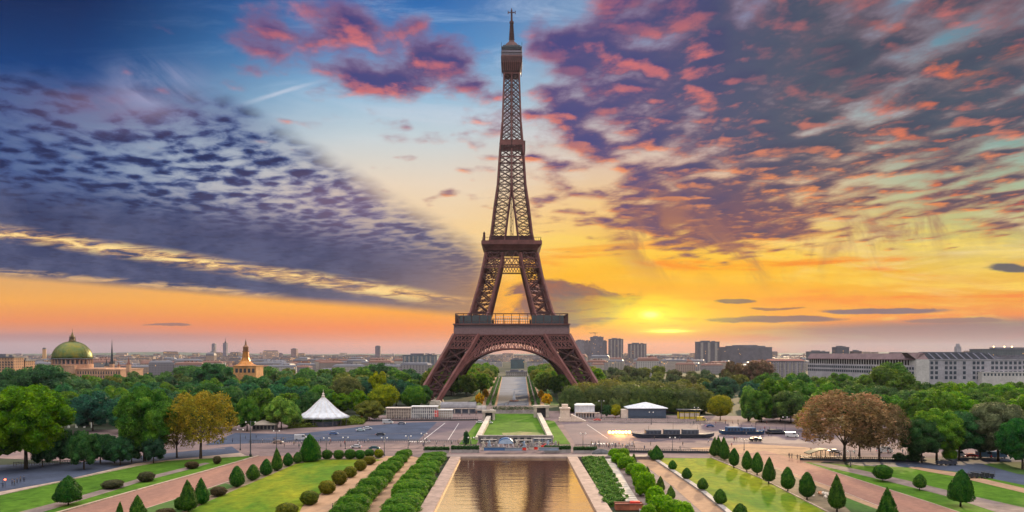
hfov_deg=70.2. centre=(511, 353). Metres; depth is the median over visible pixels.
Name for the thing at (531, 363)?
office building
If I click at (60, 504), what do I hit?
path
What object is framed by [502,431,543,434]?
worn patch
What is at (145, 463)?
path
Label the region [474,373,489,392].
avenue tree
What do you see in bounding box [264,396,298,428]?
park tree
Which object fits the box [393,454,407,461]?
hedge bush
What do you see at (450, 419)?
railing
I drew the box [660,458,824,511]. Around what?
lawn
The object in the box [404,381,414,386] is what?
park tree
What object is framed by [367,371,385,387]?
park tree
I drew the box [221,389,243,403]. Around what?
park tree
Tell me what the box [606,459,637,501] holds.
cascade steps
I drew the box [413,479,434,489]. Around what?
hedge bush
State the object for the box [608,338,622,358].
tower block
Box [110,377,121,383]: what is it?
park tree
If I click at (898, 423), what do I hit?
autumn tree
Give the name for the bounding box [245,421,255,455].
street lamp
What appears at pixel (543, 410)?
stone portal
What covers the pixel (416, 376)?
park tree
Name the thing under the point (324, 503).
path
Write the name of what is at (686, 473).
clipped shrub
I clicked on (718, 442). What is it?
clipped shrub
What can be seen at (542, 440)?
scaffold stand
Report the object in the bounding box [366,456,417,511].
path
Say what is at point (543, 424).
ramp wall
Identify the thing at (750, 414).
park tree
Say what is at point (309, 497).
clipped shrub
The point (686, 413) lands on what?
yellow stall
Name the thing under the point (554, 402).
verge
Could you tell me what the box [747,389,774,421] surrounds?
park tree
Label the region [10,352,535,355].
hills
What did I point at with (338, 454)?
clipped shrub
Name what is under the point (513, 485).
pool water
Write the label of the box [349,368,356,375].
park tree
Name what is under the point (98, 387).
park tree
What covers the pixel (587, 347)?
tower block
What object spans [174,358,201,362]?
city house
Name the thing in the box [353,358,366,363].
city house
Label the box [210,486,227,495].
clipped shrub
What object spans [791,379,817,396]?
park tree
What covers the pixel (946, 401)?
park tree
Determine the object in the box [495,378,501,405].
avenue gravel
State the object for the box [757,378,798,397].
park tree
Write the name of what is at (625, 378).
park tree
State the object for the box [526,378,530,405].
avenue gravel
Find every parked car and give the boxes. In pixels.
[368,446,379,448]
[964,453,976,457]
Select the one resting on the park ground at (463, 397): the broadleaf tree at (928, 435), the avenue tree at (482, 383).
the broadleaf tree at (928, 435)
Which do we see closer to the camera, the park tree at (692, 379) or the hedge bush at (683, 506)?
the hedge bush at (683, 506)
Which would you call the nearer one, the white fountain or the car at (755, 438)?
the car at (755, 438)
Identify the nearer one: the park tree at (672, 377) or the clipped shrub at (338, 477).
the clipped shrub at (338, 477)
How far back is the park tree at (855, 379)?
639.60 m
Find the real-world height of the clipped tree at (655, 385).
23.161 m
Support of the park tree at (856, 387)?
on the park ground at (463, 397)
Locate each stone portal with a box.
[482,410,495,419]
[533,405,549,417]
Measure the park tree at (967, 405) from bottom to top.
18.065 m
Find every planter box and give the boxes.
[424,446,449,452]
[451,445,479,452]
[493,406,533,412]
[544,445,570,452]
[573,446,596,452]
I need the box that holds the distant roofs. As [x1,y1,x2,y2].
[25,350,901,361]
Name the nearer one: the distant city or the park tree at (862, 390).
the park tree at (862, 390)
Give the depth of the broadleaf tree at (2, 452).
253.09 m
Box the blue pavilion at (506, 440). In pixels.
[498,437,512,446]
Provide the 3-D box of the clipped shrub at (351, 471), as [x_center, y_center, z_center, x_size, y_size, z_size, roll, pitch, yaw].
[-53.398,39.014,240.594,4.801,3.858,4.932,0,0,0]
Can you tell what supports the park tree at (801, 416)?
on the park ground at (463, 397)
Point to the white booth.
(584, 410)
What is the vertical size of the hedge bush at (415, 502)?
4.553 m
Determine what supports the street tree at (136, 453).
on the park ground at (463, 397)
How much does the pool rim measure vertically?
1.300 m
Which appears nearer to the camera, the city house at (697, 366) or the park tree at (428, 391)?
the park tree at (428, 391)
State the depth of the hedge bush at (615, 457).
268.96 m
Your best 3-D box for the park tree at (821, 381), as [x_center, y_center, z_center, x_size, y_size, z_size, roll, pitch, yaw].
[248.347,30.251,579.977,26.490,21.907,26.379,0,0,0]
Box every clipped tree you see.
[557,385,586,411]
[571,380,597,392]
[582,385,610,411]
[595,377,622,390]
[607,384,631,408]
[617,381,644,390]
[627,386,659,404]
[641,380,665,390]
[653,386,679,412]
[665,381,687,391]
[675,387,703,411]
[685,383,712,394]
[697,389,714,413]
[941,448,957,460]
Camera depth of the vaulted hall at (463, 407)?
498.00 m
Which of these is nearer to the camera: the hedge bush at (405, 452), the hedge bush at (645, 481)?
the hedge bush at (645, 481)
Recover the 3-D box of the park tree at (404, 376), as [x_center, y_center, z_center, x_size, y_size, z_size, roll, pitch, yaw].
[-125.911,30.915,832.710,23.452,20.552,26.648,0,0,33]
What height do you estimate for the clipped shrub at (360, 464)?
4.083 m
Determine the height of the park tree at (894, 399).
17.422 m
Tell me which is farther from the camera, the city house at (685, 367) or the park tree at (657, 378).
the city house at (685, 367)
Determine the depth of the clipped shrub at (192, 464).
257.83 m
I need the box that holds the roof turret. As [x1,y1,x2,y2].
[954,344,960,351]
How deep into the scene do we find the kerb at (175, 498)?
204.62 m
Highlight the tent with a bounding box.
[302,392,349,426]
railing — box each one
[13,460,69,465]
[249,439,381,443]
[372,417,477,420]
[382,439,469,442]
[575,444,633,447]
[611,448,708,452]
[800,456,861,460]
[862,457,918,461]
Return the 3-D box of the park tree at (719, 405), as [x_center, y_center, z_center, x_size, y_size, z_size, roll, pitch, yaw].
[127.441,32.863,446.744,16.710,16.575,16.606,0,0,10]
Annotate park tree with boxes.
[0,367,32,387]
[17,364,74,388]
[54,383,78,393]
[60,391,78,399]
[61,394,72,407]
[68,383,85,391]
[69,390,113,430]
[75,379,92,389]
[78,388,111,398]
[88,376,103,383]
[90,380,99,386]
[91,385,108,389]
[96,379,120,387]
[102,375,112,380]
[102,385,128,398]
[104,398,119,425]
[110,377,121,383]
[113,384,130,389]
[122,376,139,382]
[124,382,134,387]
[127,371,140,378]
[133,382,152,389]
[137,375,152,379]
[137,378,151,384]
[146,381,160,387]
[153,374,165,383]
[158,382,178,391]
[160,371,172,377]
[160,388,185,399]
[164,376,177,385]
[172,366,187,375]
[172,373,182,383]
[174,381,192,388]
[174,385,194,393]
[179,376,192,382]
[182,372,192,376]
[185,365,201,373]
[185,393,232,424]
[190,362,233,384]
[191,382,219,393]
[199,378,223,386]
[217,385,245,398]
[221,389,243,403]
[222,379,240,386]
[225,403,238,429]
[233,396,260,430]
[238,383,259,391]
[240,375,252,384]
[244,377,271,389]
[244,389,261,399]
[247,388,273,408]
[259,406,278,422]
[263,366,278,382]
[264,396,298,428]
[268,383,287,396]
[272,393,300,403]
[274,376,291,384]
[276,370,294,377]
[276,374,291,380]
[282,368,295,374]
[282,386,309,396]
[284,378,310,387]
[291,404,302,424]
[292,373,310,379]
[295,390,320,412]
[296,368,317,380]
[305,384,333,399]
[309,381,319,385]
[313,376,328,384]
[317,369,332,375]
[321,381,331,388]
[328,375,364,409]
[329,392,348,411]
[331,367,346,379]
[332,372,351,380]
[347,389,369,410]
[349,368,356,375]
[352,367,373,378]
[355,376,368,383]
[355,400,384,419]
[362,381,372,401]
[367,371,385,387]
[367,383,399,411]
[369,363,389,373]
[383,379,407,405]
[387,370,401,376]
[392,372,411,381]
[400,385,426,405]
[401,368,416,373]
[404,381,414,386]
[407,379,420,384]
[411,373,422,381]
[414,384,432,403]
[463,430,469,444]
[602,370,610,379]
[602,404,611,415]
[607,367,617,376]
[610,375,621,382]
[611,404,621,417]
[613,369,627,376]
[617,375,633,383]
[621,365,634,374]
[629,368,646,377]
[631,375,642,384]
[638,367,651,376]
[641,377,655,383]
[651,365,665,374]
[651,375,661,380]
[652,371,663,378]
[658,379,669,386]
[665,374,681,383]
[666,369,682,378]
[676,379,690,386]
[683,374,696,385]
[691,373,700,379]
[696,378,710,384]
[700,369,709,377]
[700,381,711,391]
[703,374,714,382]
[707,394,733,419]
[709,376,738,395]
[711,385,733,398]
[721,361,744,376]
[721,369,738,377]
[731,374,749,390]
[738,382,759,400]
[739,385,753,420]
[742,360,775,380]
[745,403,773,421]
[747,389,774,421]
[753,372,780,383]
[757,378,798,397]
[771,407,789,420]
[772,390,807,422]
[782,372,796,378]
[785,372,815,384]
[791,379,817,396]
[795,408,816,426]
[801,390,838,413]
[809,381,842,395]
[810,376,828,381]
[813,378,837,386]
[827,372,852,383]
[834,389,855,417]
[838,379,855,387]
[842,383,870,392]
[850,387,885,412]
[852,374,865,381]
[856,365,918,390]
[871,385,898,395]
[873,361,914,386]
[881,394,902,405]
[893,389,916,400]
[895,396,939,422]
[911,389,932,400]
[914,381,934,390]
[922,389,962,411]
[932,381,944,389]
[937,381,967,392]
[942,390,971,399]
[953,398,980,413]
[958,381,977,389]
[961,386,994,395]
[968,392,989,400]
[975,383,994,388]
[978,394,1009,405]
[990,383,1023,396]
[997,389,1021,399]
[1002,381,1023,388]
[1007,394,1023,409]
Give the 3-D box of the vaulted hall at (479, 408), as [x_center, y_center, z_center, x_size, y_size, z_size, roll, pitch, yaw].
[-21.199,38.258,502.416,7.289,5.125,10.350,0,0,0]
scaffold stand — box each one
[480,439,496,446]
[515,440,530,444]
[534,438,551,444]
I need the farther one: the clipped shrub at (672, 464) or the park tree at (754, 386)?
the park tree at (754, 386)
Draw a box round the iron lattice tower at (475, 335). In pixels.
[420,8,597,404]
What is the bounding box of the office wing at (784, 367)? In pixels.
[765,359,805,376]
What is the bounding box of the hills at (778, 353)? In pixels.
[623,352,917,355]
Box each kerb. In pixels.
[1,460,166,494]
[57,455,258,511]
[147,475,244,507]
[654,460,731,511]
[711,457,828,511]
[764,463,878,505]
[804,462,958,511]
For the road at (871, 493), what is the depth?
226.00 m
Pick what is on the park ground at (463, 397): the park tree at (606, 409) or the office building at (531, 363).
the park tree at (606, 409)
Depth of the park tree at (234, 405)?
389.04 m
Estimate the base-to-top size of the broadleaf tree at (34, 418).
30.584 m
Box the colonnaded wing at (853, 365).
[807,353,925,378]
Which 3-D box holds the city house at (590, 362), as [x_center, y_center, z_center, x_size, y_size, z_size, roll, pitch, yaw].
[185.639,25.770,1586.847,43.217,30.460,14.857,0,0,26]
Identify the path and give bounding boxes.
[0,453,245,494]
[21,463,208,511]
[300,456,392,511]
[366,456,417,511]
[615,460,700,511]
[638,460,722,511]
[739,456,877,508]
[814,463,1023,511]
[908,467,1023,492]
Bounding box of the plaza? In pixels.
[0,411,1008,461]
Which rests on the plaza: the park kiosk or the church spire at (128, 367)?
the park kiosk
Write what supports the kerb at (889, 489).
on the park ground at (463, 397)
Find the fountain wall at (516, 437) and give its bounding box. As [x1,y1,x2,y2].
[477,435,552,442]
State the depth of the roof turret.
898.40 m
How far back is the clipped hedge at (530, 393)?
727.88 m
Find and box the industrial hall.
[969,346,1023,354]
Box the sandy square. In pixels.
[692,444,837,462]
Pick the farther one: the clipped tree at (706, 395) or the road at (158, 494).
the clipped tree at (706, 395)
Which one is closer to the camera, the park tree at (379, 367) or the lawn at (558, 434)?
the lawn at (558, 434)
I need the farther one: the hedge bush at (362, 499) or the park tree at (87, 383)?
the park tree at (87, 383)
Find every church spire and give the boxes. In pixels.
[109,346,114,367]
[126,357,131,376]
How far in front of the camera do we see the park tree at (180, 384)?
648.84 m
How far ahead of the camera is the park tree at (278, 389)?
517.45 m
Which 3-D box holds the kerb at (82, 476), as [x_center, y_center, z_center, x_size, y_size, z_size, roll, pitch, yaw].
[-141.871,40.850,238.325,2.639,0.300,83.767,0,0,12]
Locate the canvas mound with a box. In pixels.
[592,449,608,453]
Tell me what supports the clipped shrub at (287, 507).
on the lawn at (290, 484)
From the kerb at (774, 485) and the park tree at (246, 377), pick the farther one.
the park tree at (246, 377)
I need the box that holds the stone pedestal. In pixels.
[559,404,585,421]
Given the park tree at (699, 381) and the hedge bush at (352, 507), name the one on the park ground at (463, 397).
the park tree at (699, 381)
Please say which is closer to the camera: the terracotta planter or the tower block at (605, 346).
the terracotta planter
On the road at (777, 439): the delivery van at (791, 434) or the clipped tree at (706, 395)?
the delivery van at (791, 434)
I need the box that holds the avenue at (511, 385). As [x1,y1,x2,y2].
[497,377,528,405]
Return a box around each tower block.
[212,343,215,351]
[223,338,227,355]
[291,348,297,356]
[375,346,380,355]
[575,340,584,353]
[584,340,589,356]
[590,336,602,356]
[603,340,606,354]
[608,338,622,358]
[628,343,645,357]
[695,341,719,362]
[806,350,829,360]
[832,346,848,352]
[849,350,861,352]
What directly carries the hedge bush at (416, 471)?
on the path at (384, 495)
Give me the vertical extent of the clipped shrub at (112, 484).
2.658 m
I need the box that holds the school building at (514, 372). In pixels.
[506,369,526,375]
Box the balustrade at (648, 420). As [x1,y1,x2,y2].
[588,418,709,422]
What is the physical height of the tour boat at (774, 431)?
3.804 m
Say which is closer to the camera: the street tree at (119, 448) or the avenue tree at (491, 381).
the street tree at (119, 448)
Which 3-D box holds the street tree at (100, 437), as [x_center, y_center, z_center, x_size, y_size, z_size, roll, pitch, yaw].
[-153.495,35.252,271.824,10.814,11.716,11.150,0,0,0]
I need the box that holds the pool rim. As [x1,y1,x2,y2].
[420,457,611,511]
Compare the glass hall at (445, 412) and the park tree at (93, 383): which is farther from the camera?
the park tree at (93, 383)
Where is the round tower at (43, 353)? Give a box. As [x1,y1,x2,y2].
[42,348,45,358]
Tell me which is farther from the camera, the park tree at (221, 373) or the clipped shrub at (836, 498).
the park tree at (221, 373)
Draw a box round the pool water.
[435,459,594,511]
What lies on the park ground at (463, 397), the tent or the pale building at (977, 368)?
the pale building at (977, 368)
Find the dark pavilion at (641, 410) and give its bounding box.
[620,402,667,417]
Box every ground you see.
[0,374,943,511]
[316,361,807,373]
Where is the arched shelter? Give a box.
[804,448,840,457]
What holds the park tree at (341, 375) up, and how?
on the park ground at (463, 397)
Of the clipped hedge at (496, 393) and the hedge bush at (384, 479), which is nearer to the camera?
the hedge bush at (384, 479)
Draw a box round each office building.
[402,353,438,363]
[489,360,502,366]
[510,358,524,368]
[527,361,541,366]
[720,345,771,363]
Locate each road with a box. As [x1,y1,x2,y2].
[0,447,239,490]
[66,456,292,511]
[206,421,459,444]
[418,421,476,440]
[562,422,839,444]
[711,429,823,443]
[739,451,955,511]
[847,457,1023,484]
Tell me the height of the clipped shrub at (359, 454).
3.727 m
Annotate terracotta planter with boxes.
[614,501,643,509]
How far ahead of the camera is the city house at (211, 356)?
2163.10 m
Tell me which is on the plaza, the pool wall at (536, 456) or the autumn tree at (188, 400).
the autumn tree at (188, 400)
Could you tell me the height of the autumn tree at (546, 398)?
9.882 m
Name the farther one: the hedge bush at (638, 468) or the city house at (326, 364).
the city house at (326, 364)
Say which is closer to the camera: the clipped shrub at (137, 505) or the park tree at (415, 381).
the clipped shrub at (137, 505)
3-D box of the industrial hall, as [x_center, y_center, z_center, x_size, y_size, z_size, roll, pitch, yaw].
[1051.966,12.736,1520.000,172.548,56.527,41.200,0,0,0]
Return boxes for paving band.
[239,444,468,445]
[667,450,708,450]
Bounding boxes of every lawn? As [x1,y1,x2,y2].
[0,456,250,511]
[188,459,382,511]
[460,423,481,443]
[484,414,544,434]
[545,420,569,443]
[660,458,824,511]
[806,462,1023,511]
[984,461,1023,474]
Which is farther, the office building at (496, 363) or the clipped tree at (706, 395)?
the office building at (496, 363)
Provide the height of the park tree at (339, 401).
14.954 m
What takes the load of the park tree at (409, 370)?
on the park ground at (463, 397)
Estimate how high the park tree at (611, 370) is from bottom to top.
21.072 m
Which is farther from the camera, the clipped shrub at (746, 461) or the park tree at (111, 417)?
the park tree at (111, 417)
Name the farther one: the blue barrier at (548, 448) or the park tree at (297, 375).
the park tree at (297, 375)
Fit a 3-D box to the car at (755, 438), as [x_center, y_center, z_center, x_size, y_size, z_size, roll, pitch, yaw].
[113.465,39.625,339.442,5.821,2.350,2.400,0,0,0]
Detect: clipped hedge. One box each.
[486,377,498,404]
[492,377,501,403]
[526,377,533,404]
[529,377,539,404]
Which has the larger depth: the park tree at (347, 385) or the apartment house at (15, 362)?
the apartment house at (15, 362)
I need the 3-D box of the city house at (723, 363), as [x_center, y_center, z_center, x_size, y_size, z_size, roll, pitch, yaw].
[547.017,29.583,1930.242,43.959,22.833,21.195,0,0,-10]
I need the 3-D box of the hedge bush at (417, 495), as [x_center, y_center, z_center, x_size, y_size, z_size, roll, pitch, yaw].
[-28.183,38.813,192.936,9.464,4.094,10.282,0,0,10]
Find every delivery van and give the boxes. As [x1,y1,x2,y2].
[294,434,306,439]
[382,419,392,423]
[785,432,798,437]
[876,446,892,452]
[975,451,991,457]
[990,451,1006,457]
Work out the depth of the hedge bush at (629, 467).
244.68 m
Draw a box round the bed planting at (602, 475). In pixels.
[581,455,628,506]
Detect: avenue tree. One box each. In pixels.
[420,369,444,391]
[442,372,460,395]
[457,375,476,395]
[465,371,475,393]
[468,368,478,372]
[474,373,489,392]
[483,368,494,380]
[485,374,493,388]
[487,367,496,380]
[528,366,536,373]
[531,369,542,379]
[532,373,542,389]
[537,371,551,392]
[548,374,568,395]
[563,369,585,386]
[582,368,605,383]
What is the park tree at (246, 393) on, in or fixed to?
on the park ground at (463, 397)
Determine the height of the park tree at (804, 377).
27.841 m
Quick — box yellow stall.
[676,409,701,418]
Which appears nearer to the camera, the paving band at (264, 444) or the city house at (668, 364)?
the paving band at (264, 444)
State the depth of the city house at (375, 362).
1646.74 m
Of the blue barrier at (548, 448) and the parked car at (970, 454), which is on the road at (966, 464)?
the parked car at (970, 454)
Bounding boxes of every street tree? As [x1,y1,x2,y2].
[29,442,55,466]
[50,434,70,463]
[59,429,80,457]
[65,430,101,469]
[94,433,109,462]
[101,435,117,462]
[105,436,134,464]
[130,438,143,462]
[140,436,165,462]
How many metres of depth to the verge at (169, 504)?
196.00 m
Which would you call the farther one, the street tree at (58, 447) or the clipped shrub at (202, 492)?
the street tree at (58, 447)
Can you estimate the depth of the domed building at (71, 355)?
1077.79 m
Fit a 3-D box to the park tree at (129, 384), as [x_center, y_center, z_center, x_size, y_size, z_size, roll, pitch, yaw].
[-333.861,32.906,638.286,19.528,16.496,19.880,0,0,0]
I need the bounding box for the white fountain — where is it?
[509,391,518,400]
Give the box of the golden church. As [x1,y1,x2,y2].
[233,340,263,383]
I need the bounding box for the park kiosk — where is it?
[252,420,278,429]
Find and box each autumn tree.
[164,389,239,458]
[164,411,199,457]
[475,392,483,403]
[482,389,488,398]
[538,389,544,397]
[541,393,552,403]
[792,389,898,461]
[839,414,880,458]
[847,403,912,460]
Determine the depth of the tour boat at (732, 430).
367.32 m
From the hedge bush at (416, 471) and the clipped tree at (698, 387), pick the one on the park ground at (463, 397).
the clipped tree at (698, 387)
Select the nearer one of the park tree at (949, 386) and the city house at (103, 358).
the park tree at (949, 386)
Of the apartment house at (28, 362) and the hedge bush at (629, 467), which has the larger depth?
the apartment house at (28, 362)
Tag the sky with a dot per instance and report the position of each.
(307, 176)
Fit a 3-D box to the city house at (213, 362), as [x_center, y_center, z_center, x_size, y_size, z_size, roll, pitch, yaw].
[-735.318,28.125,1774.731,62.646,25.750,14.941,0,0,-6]
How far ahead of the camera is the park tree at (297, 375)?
822.20 m
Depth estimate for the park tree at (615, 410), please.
463.43 m
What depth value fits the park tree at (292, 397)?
451.26 m
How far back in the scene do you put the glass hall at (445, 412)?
461.43 m
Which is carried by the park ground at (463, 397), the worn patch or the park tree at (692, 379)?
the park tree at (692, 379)
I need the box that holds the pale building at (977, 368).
[902,352,1023,385]
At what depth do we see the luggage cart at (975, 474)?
238.27 m
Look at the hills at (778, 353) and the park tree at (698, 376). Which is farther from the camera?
the hills at (778, 353)
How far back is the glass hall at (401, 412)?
459.01 m
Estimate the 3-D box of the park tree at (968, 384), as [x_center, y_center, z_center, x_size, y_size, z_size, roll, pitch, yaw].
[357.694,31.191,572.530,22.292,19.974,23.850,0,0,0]
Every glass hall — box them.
[386,407,410,418]
[411,405,438,418]
[437,409,452,416]
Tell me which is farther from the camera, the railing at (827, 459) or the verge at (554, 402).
the verge at (554, 402)
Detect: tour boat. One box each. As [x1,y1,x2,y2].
[632,426,713,437]
[719,421,764,434]
[765,429,787,433]
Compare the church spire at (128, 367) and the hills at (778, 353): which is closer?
the church spire at (128, 367)
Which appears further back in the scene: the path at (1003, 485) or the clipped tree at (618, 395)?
the clipped tree at (618, 395)
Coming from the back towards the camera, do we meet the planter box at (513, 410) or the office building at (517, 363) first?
the office building at (517, 363)
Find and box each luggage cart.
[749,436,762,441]
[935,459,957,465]
[966,471,994,478]
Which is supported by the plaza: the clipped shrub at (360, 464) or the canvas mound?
the canvas mound
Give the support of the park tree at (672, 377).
on the park ground at (463, 397)
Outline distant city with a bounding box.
[13,351,968,366]
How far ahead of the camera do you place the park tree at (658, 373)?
1026.49 m
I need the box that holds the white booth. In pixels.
[574,403,599,417]
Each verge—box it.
[147,483,233,511]
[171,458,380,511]
[469,386,490,404]
[538,389,558,405]
[712,457,850,511]
[845,498,876,511]
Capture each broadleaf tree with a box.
[0,383,76,468]
[0,440,16,455]
[112,385,177,460]
[897,418,946,462]
[914,408,965,460]
[942,411,986,459]
[968,401,1023,460]
[969,436,989,458]
[994,418,1023,468]
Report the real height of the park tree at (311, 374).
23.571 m
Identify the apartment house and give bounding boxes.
[0,354,24,371]
[24,357,35,369]
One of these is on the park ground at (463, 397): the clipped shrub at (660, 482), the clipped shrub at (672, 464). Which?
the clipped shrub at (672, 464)
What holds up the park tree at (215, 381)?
on the park ground at (463, 397)
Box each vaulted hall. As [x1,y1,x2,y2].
[440,402,476,412]
[476,405,486,412]
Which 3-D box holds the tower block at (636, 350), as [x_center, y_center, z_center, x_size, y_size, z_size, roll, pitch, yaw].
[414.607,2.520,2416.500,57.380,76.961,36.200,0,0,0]
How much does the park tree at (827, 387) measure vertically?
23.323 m
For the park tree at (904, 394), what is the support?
on the park ground at (463, 397)
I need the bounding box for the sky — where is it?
[0,0,1023,353]
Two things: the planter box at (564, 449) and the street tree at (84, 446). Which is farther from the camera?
the planter box at (564, 449)
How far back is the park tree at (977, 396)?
432.16 m
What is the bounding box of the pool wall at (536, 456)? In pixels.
[446,454,652,459]
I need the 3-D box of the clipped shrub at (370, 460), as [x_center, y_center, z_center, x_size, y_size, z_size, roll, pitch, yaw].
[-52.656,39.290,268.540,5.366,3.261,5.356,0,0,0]
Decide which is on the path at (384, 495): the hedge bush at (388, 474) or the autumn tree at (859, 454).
the hedge bush at (388, 474)
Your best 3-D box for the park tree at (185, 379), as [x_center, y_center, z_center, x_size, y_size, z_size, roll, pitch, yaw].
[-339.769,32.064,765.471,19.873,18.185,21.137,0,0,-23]
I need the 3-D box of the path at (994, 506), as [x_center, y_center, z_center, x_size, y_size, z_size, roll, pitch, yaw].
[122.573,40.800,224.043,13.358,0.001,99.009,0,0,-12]
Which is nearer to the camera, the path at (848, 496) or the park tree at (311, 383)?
the path at (848, 496)
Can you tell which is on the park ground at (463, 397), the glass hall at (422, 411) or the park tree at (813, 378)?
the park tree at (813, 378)
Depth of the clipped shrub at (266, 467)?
243.51 m
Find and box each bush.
[328,502,365,511]
[333,493,372,511]
[343,486,374,504]
[355,476,385,493]
[355,484,379,499]
[367,469,394,482]
[371,476,389,488]
[374,463,397,474]
[379,495,422,511]
[379,502,417,511]
[381,460,402,471]
[387,456,404,465]
[389,491,423,501]
[391,482,409,495]
[392,488,425,498]
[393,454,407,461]
[395,450,411,457]
[395,479,413,483]
[399,472,420,479]
[404,480,428,495]
[405,468,420,474]
[408,464,423,469]
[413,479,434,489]
[415,457,428,463]
[418,462,439,473]
[418,474,436,482]
[419,467,435,477]
[421,460,441,466]
[424,456,445,463]
[425,452,446,458]
[608,448,617,455]
[610,452,625,462]
[616,448,629,455]
[617,455,635,468]
[625,462,642,474]
[630,463,647,478]
[632,472,646,486]
[635,471,655,494]
[640,504,656,511]
[645,485,664,503]
[647,494,672,511]
[660,498,681,511]
[673,501,694,511]
[892,452,907,460]
[906,454,920,461]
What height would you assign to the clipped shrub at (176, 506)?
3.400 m
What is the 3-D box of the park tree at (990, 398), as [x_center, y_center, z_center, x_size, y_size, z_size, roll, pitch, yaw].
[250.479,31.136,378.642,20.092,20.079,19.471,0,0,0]
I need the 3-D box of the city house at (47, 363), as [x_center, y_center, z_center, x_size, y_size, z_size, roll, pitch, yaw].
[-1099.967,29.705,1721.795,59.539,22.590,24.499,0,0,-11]
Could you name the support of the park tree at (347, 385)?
on the park ground at (463, 397)
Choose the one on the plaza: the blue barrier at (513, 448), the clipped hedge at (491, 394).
the blue barrier at (513, 448)
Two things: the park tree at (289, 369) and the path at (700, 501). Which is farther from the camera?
the park tree at (289, 369)
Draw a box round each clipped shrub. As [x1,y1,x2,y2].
[51,475,82,504]
[100,479,124,488]
[116,501,122,511]
[129,495,147,511]
[136,471,155,481]
[156,508,175,511]
[174,497,179,509]
[177,479,197,510]
[184,461,198,468]
[195,477,209,504]
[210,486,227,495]
[212,456,221,463]
[229,465,244,486]
[245,464,259,479]
[259,458,272,474]
[271,448,282,470]
[275,502,298,511]
[282,453,293,465]
[293,452,302,462]
[299,433,320,461]
[299,490,319,504]
[318,480,335,493]
[321,450,332,458]
[331,470,347,484]
[333,450,344,458]
[343,466,357,476]
[344,449,355,458]
[354,459,366,470]
[355,450,364,458]
[363,456,375,464]
[365,449,373,455]
[374,449,383,457]
[650,445,663,459]
[656,476,664,490]
[666,485,675,498]
[668,460,676,468]
[681,467,691,478]
[697,478,708,489]
[709,437,717,455]
[713,489,726,503]
[717,436,720,455]
[719,437,729,459]
[728,448,738,467]
[732,503,747,511]
[741,451,751,470]
[751,452,763,474]
[761,457,775,483]
[780,466,795,490]
[799,472,815,499]
[827,474,846,511]
[872,464,893,480]
[876,487,898,511]
[912,474,926,489]
[946,469,975,506]
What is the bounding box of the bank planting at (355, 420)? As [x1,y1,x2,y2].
[287,415,368,427]
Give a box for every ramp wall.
[475,409,493,439]
[537,413,553,439]
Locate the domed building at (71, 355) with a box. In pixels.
[50,329,143,378]
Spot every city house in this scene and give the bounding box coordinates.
[35,361,50,365]
[93,357,116,364]
[93,359,109,367]
[115,364,132,367]
[131,364,148,373]
[148,359,172,374]
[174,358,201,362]
[174,361,202,367]
[202,360,223,364]
[206,351,216,360]
[252,362,266,364]
[269,364,296,373]
[273,361,285,364]
[296,362,315,371]
[297,365,312,372]
[298,356,309,359]
[316,359,331,368]
[319,360,343,368]
[332,363,364,371]
[347,358,354,363]
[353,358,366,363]
[361,360,368,365]
[368,359,394,365]
[385,363,399,369]
[394,357,402,363]
[400,361,431,373]
[475,359,484,364]
[587,358,607,369]
[590,353,609,361]
[591,362,603,369]
[608,359,624,369]
[637,356,658,375]
[661,357,686,371]
[675,362,694,371]
[689,359,705,364]
[695,363,699,370]
[700,362,722,373]
[711,360,725,368]
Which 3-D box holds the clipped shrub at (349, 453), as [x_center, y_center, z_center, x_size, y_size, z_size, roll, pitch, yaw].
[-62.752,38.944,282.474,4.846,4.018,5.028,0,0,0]
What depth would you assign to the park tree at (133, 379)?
803.01 m
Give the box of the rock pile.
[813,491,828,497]
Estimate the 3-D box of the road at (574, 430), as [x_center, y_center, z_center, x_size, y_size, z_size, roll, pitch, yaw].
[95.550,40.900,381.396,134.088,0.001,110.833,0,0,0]
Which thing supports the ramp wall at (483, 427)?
on the lawn at (502, 423)
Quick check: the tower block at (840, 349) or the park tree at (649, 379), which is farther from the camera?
the tower block at (840, 349)
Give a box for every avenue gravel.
[482,377,496,404]
[488,377,499,405]
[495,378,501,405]
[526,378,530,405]
[528,377,537,404]
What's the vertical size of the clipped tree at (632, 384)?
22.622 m
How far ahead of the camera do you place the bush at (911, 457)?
273.85 m
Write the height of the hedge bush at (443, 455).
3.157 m
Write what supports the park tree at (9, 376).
on the park ground at (463, 397)
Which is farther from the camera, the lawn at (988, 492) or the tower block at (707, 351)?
the tower block at (707, 351)
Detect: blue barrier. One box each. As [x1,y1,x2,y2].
[484,447,505,450]
[505,447,521,450]
[539,447,558,450]
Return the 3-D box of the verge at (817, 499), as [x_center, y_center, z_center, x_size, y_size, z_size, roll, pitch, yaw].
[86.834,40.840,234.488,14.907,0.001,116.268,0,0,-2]
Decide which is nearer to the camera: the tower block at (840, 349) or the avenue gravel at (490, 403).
the avenue gravel at (490, 403)
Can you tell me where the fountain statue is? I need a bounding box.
[529,440,534,449]
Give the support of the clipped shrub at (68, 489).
on the lawn at (22, 500)

